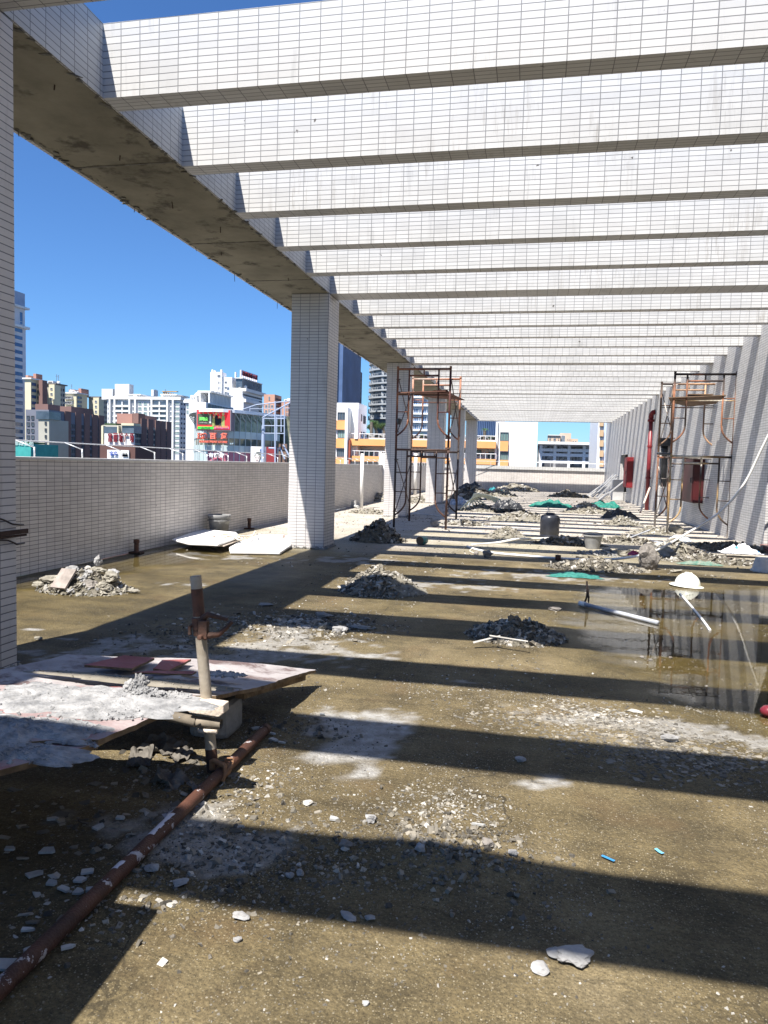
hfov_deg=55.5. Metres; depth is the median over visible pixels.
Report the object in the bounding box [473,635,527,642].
plastic edging
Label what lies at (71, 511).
parapet
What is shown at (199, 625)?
pipe post
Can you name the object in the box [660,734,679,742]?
stone
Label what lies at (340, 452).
window
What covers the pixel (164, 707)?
mortar heap
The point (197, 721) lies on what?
cross pipe
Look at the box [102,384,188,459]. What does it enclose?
building
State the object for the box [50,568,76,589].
board piece
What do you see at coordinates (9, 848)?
tile shard
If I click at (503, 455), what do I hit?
window
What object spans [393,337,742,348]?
cross beam
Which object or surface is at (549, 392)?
cross beam
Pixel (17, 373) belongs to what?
window
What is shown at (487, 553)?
stone
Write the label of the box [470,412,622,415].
cross beam
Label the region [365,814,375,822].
stone
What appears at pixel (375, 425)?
tree
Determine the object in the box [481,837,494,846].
stone
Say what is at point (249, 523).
iron stub
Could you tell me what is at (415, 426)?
window
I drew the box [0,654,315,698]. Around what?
plywood board
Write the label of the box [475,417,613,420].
cross beam
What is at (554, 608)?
clod
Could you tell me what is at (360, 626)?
stone
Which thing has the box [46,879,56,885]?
tile shard
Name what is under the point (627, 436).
tiled wall
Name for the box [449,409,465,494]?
column
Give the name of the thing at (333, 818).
tile shard
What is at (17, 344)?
window
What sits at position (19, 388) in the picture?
window
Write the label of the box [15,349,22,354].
window
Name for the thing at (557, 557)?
hose clamp
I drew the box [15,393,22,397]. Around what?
window
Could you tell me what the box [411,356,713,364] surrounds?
cross beam
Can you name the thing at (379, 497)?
rubble heap
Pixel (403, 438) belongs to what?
column
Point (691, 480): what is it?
hose cabinet
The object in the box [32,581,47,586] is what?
concrete lump
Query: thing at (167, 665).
plywood board
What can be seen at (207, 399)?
building
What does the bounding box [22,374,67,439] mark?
building
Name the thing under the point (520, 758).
stone
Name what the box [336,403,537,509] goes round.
school building
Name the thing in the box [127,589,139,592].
concrete lump
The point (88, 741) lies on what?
mortar heap
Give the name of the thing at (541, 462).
end railing
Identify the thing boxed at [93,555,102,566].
concrete lump
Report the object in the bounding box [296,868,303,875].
stone
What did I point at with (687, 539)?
plastic bag
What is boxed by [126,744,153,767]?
concrete chunk
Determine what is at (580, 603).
pipe socket
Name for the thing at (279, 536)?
tan block
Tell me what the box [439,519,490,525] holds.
rubble heap
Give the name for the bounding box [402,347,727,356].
cross beam
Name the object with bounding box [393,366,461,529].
scaffold tower
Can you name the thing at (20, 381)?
window
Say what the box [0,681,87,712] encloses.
mortar heap
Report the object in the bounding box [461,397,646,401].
cross beam
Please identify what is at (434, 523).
concrete lump
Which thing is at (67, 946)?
tile shard
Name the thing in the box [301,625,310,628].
stone
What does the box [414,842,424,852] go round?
stone
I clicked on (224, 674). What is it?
mortar heap
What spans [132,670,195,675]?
plywood board
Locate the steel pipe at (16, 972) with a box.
[0,723,270,1001]
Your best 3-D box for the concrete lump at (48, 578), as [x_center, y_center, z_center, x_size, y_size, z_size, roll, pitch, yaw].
[-3.402,0.693,7.489,0.267,0.094,0.182,2,4,11]
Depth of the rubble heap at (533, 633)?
5.79 m
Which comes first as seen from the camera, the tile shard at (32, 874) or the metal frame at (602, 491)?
the tile shard at (32, 874)
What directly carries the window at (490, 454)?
in the school building at (513, 443)
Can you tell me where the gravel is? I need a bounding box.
[0,489,767,1023]
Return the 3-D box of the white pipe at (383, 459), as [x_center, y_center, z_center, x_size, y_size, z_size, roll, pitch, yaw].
[-0.038,-1.350,27.876,0.109,1.786,0.109,2,4,11]
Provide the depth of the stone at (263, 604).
6.90 m
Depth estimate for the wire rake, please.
7.39 m
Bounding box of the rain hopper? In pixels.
[657,438,669,486]
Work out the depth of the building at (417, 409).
150.45 m
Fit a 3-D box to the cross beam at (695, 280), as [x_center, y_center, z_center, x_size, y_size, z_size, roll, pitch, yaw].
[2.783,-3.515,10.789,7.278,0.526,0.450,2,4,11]
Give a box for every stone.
[144,863,158,871]
[172,878,188,886]
[232,911,249,920]
[233,936,241,942]
[259,602,273,605]
[285,872,293,878]
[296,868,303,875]
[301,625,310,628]
[303,800,312,805]
[315,612,332,617]
[317,624,326,629]
[332,625,347,632]
[338,839,352,848]
[340,910,355,921]
[349,625,369,628]
[362,1000,369,1005]
[364,914,375,920]
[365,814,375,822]
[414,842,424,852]
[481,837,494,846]
[483,550,493,557]
[508,849,517,856]
[515,756,525,761]
[530,960,549,975]
[546,944,593,967]
[627,709,642,712]
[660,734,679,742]
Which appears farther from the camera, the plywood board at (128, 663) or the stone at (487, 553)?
the stone at (487, 553)
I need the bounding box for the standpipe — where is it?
[644,410,655,509]
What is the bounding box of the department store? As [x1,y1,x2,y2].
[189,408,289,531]
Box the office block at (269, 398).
[264,394,289,415]
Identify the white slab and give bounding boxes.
[172,529,239,545]
[229,535,290,554]
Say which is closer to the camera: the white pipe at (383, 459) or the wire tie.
the wire tie
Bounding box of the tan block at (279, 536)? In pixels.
[274,534,284,537]
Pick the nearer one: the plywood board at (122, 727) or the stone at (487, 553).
the plywood board at (122, 727)
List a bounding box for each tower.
[15,291,29,443]
[210,370,265,412]
[337,342,361,403]
[368,362,386,434]
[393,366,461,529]
[654,371,736,534]
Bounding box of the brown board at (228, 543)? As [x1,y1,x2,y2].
[220,537,243,546]
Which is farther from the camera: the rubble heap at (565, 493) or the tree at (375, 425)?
the tree at (375, 425)
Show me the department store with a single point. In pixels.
(234, 431)
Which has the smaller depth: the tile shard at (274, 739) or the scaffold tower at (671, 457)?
the tile shard at (274, 739)
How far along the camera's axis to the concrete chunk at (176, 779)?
3.07 m
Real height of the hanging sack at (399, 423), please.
0.655 m
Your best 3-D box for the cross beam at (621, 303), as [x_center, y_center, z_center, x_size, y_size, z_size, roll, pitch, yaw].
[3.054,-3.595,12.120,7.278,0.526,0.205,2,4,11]
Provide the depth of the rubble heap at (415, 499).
26.80 m
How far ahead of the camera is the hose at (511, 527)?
16.46 m
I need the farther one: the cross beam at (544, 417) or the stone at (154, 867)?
the cross beam at (544, 417)
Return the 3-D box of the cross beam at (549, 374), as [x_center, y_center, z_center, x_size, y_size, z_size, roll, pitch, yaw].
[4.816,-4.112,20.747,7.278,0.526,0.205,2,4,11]
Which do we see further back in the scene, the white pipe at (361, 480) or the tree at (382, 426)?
the tree at (382, 426)
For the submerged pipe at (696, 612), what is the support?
on the puddle
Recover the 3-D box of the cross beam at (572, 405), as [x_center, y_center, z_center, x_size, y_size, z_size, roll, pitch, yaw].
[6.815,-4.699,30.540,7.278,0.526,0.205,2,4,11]
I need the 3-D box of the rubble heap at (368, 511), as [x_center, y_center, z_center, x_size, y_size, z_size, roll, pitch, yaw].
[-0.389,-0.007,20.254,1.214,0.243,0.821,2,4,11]
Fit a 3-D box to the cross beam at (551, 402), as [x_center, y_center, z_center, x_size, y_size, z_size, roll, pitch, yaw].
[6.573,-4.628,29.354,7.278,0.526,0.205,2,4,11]
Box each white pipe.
[359,454,363,508]
[379,452,381,464]
[382,453,384,491]
[413,453,417,494]
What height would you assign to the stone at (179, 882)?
0.021 m
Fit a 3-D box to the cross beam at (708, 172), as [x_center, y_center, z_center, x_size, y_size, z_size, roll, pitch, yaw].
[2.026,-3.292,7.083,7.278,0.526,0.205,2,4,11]
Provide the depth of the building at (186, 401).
193.26 m
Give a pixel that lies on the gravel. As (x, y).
(604, 719)
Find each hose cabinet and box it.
[623,457,633,487]
[682,459,704,502]
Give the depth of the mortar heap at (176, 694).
2.96 m
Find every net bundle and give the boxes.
[529,499,571,507]
[591,500,619,507]
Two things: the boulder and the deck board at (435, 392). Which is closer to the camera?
the boulder
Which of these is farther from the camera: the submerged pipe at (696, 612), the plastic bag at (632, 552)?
the plastic bag at (632, 552)
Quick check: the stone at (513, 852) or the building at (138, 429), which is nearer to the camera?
the stone at (513, 852)
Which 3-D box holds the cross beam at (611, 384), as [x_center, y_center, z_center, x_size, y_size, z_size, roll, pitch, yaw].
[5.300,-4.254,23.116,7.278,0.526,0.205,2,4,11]
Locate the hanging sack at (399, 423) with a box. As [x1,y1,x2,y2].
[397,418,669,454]
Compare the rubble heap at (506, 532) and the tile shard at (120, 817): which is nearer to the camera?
the tile shard at (120, 817)
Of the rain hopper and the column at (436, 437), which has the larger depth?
the column at (436, 437)
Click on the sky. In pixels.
(113, 297)
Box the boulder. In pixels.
[638,542,660,569]
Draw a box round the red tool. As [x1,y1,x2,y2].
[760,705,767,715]
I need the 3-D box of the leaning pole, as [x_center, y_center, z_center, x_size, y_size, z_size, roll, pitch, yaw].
[8.594,-0.399,24.019,0.058,0.891,0.869,5,5,39]
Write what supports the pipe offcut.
attached to the pipe post
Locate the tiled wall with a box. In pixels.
[603,325,767,553]
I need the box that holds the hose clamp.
[555,554,560,559]
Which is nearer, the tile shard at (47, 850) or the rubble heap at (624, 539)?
the tile shard at (47, 850)
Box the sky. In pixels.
[14,0,589,466]
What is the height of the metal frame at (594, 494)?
1.180 m
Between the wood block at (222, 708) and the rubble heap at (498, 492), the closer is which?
the wood block at (222, 708)
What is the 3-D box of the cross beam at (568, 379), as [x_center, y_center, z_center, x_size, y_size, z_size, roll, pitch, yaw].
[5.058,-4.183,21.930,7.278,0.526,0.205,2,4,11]
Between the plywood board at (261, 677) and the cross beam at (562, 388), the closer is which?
the plywood board at (261, 677)
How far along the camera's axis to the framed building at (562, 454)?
83.19 m
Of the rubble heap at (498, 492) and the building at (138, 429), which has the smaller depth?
the rubble heap at (498, 492)
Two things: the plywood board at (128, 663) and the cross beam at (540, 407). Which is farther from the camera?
the cross beam at (540, 407)
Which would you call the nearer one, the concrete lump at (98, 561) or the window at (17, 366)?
the concrete lump at (98, 561)
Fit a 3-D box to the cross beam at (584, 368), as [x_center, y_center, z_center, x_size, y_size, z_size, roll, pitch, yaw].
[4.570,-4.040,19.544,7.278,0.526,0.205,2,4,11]
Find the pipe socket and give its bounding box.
[578,601,586,606]
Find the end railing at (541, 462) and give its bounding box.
[491,461,588,467]
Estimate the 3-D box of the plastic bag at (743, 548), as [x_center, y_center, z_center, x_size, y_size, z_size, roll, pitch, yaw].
[5.876,0.592,12.014,0.667,0.168,0.333,2,4,11]
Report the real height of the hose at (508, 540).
0.131 m
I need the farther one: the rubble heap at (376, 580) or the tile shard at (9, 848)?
the rubble heap at (376, 580)
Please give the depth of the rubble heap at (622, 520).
18.27 m
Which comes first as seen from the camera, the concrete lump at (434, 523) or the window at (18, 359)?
the concrete lump at (434, 523)
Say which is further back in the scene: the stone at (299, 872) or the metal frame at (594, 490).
the metal frame at (594, 490)
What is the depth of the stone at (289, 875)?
2.40 m
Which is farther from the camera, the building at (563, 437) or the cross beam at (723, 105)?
the building at (563, 437)
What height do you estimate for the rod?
0.226 m
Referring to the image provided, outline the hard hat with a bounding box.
[669,572,703,588]
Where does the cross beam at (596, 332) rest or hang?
attached to the edge beam at (65, 113)
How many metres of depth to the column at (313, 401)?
11.46 m
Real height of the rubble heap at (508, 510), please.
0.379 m
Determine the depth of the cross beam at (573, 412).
34.28 m
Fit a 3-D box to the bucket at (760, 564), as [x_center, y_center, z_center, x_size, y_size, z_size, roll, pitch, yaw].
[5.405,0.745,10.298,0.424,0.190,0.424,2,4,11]
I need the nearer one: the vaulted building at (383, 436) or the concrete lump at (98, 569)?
the concrete lump at (98, 569)
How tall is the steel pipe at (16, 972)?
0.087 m
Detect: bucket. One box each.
[207,514,230,530]
[582,532,603,548]
[750,557,767,572]
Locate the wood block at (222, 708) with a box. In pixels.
[188,697,228,716]
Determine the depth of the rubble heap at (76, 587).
7.30 m
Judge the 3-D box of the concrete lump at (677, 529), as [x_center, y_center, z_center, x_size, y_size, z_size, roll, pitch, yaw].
[6.548,0.396,16.326,0.425,0.234,0.159,5,5,41]
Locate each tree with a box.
[368,420,379,433]
[369,420,373,434]
[378,422,385,435]
[482,428,488,439]
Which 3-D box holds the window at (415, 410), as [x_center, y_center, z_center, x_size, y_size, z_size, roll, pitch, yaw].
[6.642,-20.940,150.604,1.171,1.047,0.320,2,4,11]
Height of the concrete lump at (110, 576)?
0.126 m
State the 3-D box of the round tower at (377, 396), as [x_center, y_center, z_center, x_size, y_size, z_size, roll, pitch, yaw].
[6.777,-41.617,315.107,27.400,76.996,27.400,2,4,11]
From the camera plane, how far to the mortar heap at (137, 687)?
2.95 m
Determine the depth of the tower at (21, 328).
228.74 m
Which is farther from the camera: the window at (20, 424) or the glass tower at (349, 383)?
the glass tower at (349, 383)
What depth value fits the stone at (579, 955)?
2.03 m
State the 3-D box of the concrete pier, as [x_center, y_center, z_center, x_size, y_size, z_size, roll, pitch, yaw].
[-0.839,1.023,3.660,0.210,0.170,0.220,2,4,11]
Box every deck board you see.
[397,390,463,399]
[668,394,725,406]
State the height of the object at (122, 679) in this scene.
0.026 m
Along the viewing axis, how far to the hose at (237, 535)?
11.36 m
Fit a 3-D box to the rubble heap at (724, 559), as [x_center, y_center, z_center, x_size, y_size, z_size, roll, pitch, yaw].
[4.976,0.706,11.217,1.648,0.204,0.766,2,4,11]
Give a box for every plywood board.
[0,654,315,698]
[0,685,195,744]
[0,743,97,775]
[84,655,153,670]
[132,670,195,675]
[153,659,190,670]
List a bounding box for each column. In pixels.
[0,11,21,667]
[288,293,338,549]
[382,363,413,517]
[424,397,446,503]
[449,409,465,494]
[464,420,477,483]
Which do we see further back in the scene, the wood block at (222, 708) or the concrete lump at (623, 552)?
the concrete lump at (623, 552)
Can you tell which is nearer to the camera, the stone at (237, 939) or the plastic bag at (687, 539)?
the stone at (237, 939)
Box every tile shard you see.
[0,958,16,970]
[4,846,14,850]
[21,927,34,931]
[25,870,42,878]
[38,846,54,853]
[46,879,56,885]
[47,816,58,820]
[57,885,69,892]
[61,944,75,950]
[72,887,83,894]
[73,876,86,882]
[81,868,93,874]
[92,822,103,830]
[115,815,124,819]
[269,737,278,741]
[330,815,338,820]
[471,822,485,825]
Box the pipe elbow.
[351,500,358,508]
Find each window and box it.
[15,327,22,333]
[15,335,22,340]
[15,342,22,347]
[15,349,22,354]
[15,356,22,361]
[15,364,22,369]
[15,371,22,376]
[15,378,22,383]
[15,386,22,390]
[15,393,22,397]
[15,400,22,404]
[15,407,22,411]
[15,415,22,419]
[15,422,22,426]
[15,429,22,433]
[19,311,22,324]
[337,412,344,419]
[337,430,344,437]
[337,449,343,456]
[361,450,372,455]
[413,408,418,412]
[413,424,418,428]
[488,452,493,457]
[500,432,508,440]
[500,452,507,459]
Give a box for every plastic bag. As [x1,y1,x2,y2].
[627,550,638,554]
[669,535,691,541]
[719,543,764,554]
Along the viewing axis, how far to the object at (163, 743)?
3.46 m
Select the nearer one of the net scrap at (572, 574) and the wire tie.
the wire tie
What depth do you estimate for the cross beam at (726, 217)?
8.31 m
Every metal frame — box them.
[587,477,611,495]
[591,474,615,496]
[596,476,617,497]
[598,481,622,499]
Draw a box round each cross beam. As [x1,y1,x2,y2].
[0,0,105,11]
[103,0,767,111]
[182,62,767,174]
[236,143,767,218]
[276,197,767,251]
[306,235,767,276]
[330,265,767,299]
[353,292,767,315]
[369,310,767,328]
[382,325,760,339]
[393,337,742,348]
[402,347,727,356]
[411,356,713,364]
[419,365,699,371]
[426,371,689,376]
[431,377,680,382]
[437,382,672,386]
[441,386,665,390]
[448,390,659,395]
[454,394,651,398]
[458,400,641,404]
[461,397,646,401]
[461,403,637,406]
[462,405,633,408]
[465,408,629,411]
[468,410,625,413]
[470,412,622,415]
[472,414,619,417]
[474,416,616,418]
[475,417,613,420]
[477,419,611,422]
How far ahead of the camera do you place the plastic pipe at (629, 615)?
6.84 m
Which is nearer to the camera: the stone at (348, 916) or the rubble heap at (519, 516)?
the stone at (348, 916)
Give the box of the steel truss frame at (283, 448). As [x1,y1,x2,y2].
[242,400,289,462]
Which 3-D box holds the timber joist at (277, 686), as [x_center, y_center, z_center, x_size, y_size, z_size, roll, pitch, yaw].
[-0.606,0.946,4.008,0.050,0.154,0.750,3,4,18]
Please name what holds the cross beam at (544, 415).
attached to the tiled wall
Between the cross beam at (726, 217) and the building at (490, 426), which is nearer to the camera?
the cross beam at (726, 217)
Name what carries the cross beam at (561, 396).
attached to the tiled wall
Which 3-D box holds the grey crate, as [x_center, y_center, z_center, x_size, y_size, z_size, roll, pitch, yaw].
[10.713,-1.012,33.485,0.480,0.950,0.700,2,4,11]
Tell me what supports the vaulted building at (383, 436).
on the city ground
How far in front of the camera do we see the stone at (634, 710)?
4.14 m
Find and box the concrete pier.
[190,696,241,738]
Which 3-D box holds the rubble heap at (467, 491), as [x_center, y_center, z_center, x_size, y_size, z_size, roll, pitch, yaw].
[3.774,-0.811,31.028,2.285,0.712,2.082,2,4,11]
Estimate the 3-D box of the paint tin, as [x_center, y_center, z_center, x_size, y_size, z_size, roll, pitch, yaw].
[0.658,0.490,12.565,0.150,0.150,0.175,4,4,31]
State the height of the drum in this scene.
0.505 m
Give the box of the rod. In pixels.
[631,529,649,537]
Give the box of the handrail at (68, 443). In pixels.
[15,439,425,465]
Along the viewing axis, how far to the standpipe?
25.54 m
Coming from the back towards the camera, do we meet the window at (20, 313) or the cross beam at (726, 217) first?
the window at (20, 313)
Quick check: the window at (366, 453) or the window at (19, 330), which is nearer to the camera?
the window at (366, 453)
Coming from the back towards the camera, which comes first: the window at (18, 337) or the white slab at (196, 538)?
the window at (18, 337)
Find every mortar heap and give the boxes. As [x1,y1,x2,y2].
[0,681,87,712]
[0,711,114,746]
[0,740,99,766]
[44,705,143,720]
[51,720,106,733]
[58,685,218,718]
[69,736,98,747]
[115,673,169,698]
[163,690,200,699]
[210,670,247,678]
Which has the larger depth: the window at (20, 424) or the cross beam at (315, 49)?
the window at (20, 424)
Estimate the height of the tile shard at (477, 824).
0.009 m
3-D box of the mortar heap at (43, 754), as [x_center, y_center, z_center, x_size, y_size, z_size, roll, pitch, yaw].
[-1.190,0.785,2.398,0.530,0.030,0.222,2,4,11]
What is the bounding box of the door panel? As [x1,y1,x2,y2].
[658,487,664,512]
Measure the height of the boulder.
0.422 m
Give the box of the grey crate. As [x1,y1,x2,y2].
[611,479,623,500]
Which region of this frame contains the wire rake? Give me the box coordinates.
[584,581,589,602]
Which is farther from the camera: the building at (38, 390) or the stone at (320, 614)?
the building at (38, 390)
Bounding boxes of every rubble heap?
[35,568,134,596]
[337,564,427,598]
[349,508,382,514]
[349,518,407,543]
[374,492,383,501]
[411,495,424,502]
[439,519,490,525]
[448,484,491,499]
[457,503,506,512]
[463,614,568,647]
[483,525,525,539]
[485,509,540,521]
[487,489,517,496]
[496,483,539,491]
[499,508,528,512]
[529,534,608,546]
[543,556,650,573]
[547,489,590,497]
[559,501,611,514]
[569,548,621,556]
[601,515,643,525]
[601,533,655,545]
[625,525,677,535]
[653,537,702,555]
[661,551,753,565]
[687,540,767,553]
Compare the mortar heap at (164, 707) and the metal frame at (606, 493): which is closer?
the mortar heap at (164, 707)
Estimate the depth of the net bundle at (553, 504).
25.78 m
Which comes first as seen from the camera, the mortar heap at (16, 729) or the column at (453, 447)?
the mortar heap at (16, 729)
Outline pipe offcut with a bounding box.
[198,728,217,733]
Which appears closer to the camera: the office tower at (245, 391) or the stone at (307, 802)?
the stone at (307, 802)
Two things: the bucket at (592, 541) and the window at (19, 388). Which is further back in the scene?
the window at (19, 388)
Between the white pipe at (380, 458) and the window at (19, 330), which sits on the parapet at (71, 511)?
the white pipe at (380, 458)
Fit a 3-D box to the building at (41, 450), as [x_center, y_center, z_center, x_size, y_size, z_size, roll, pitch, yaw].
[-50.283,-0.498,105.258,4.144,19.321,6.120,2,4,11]
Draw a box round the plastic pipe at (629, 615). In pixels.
[584,603,659,624]
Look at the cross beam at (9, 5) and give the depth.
4.23 m
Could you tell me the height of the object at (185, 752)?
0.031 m
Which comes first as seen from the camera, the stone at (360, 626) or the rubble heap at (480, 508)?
the stone at (360, 626)
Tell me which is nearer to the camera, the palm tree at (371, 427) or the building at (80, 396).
the palm tree at (371, 427)
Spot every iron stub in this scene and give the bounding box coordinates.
[128,539,143,553]
[244,518,254,529]
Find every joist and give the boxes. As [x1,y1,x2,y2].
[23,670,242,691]
[235,675,305,698]
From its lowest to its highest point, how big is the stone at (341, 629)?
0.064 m
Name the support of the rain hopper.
attached to the tiled wall
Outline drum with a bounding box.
[540,512,559,537]
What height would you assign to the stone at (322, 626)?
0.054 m
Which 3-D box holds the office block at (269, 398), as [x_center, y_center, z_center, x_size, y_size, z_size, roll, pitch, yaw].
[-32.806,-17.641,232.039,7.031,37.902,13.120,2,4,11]
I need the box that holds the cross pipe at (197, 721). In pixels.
[160,712,222,728]
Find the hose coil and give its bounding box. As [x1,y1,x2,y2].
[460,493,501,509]
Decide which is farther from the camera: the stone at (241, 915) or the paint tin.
the paint tin
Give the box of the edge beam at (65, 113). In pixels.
[0,3,477,420]
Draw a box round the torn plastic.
[450,495,471,504]
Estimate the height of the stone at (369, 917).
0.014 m
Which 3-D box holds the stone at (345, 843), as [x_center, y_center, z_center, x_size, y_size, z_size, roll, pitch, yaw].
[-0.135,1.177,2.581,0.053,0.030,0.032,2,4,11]
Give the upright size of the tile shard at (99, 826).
0.010 m
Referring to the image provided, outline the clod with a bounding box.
[548,607,560,610]
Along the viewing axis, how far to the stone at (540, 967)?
1.98 m
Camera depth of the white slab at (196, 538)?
11.34 m
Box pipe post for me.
[188,575,232,772]
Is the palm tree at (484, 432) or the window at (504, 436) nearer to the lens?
the window at (504, 436)
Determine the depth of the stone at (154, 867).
2.41 m
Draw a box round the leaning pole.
[639,486,650,512]
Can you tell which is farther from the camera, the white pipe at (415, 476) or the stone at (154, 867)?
the white pipe at (415, 476)
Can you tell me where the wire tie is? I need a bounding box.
[0,518,28,544]
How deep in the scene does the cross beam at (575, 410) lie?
32.90 m
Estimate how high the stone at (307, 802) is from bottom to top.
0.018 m
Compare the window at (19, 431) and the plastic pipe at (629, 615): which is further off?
the window at (19, 431)
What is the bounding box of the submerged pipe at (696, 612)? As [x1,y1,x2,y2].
[679,593,710,630]
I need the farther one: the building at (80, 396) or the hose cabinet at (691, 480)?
the building at (80, 396)
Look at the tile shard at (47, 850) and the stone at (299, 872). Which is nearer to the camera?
the stone at (299, 872)
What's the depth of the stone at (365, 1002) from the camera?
1.84 m
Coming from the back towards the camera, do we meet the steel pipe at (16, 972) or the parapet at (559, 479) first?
the parapet at (559, 479)
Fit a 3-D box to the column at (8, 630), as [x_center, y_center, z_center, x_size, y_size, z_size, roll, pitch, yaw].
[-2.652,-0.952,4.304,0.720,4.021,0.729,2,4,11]
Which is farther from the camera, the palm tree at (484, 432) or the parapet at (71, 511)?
the palm tree at (484, 432)
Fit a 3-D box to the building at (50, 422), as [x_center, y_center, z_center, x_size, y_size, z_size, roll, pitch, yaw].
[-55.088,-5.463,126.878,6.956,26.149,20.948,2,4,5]
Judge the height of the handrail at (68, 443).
0.198 m
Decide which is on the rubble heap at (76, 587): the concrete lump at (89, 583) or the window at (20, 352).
the concrete lump at (89, 583)
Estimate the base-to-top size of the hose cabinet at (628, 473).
1.280 m
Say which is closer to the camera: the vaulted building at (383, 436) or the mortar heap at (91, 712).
the mortar heap at (91, 712)
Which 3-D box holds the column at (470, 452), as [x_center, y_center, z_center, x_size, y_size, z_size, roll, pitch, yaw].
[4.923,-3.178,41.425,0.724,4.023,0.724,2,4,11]
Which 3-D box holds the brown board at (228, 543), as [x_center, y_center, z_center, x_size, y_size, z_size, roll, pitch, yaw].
[-2.501,0.445,11.466,0.509,0.045,1.225,2,4,11]
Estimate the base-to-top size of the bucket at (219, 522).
0.410 m
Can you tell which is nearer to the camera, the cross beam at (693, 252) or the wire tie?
the wire tie
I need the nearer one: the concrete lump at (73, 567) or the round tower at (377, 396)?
the concrete lump at (73, 567)
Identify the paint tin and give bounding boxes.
[416,536,427,544]
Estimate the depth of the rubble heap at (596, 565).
9.92 m
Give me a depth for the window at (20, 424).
229.47 m
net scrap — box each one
[547,571,601,578]
[678,560,723,565]
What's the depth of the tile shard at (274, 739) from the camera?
3.56 m
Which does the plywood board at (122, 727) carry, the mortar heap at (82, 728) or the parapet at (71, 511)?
the mortar heap at (82, 728)
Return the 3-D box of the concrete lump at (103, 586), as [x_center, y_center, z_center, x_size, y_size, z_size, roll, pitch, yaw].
[-2.788,0.749,7.280,0.173,0.098,0.119,-1,4,-30]
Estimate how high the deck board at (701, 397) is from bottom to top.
0.208 m
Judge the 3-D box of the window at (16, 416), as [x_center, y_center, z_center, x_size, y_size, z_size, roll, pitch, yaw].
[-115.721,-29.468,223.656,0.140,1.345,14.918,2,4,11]
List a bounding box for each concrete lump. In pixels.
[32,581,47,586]
[39,575,56,582]
[65,565,79,572]
[77,575,85,580]
[83,579,97,587]
[89,566,106,572]
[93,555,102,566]
[95,582,112,591]
[103,570,120,582]
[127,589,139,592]
[430,519,439,526]
[615,548,632,556]
[658,545,675,556]
[668,524,685,533]
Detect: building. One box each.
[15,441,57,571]
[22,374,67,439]
[26,404,103,457]
[65,384,106,424]
[100,413,171,558]
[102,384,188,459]
[183,399,189,459]
[188,391,233,459]
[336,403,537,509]
[366,434,494,439]
[413,396,427,435]
[477,421,497,436]
[537,441,588,467]
[547,433,570,441]
[588,423,606,467]
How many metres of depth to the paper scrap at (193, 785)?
3.00 m
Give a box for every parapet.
[16,456,425,576]
[444,464,604,492]
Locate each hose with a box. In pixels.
[219,530,256,540]
[466,434,767,559]
[471,537,548,545]
[483,525,531,528]
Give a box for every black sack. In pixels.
[458,481,486,489]
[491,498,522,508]
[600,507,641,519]
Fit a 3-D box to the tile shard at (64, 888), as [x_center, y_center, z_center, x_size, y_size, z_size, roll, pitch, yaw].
[-1.003,1.182,2.290,0.045,0.010,0.023,3,4,27]
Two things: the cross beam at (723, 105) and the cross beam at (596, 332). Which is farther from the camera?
the cross beam at (596, 332)
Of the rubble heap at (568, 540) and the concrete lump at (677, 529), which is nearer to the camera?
the rubble heap at (568, 540)
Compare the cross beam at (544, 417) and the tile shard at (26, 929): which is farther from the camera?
the cross beam at (544, 417)
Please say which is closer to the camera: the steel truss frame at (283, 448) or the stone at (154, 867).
the stone at (154, 867)

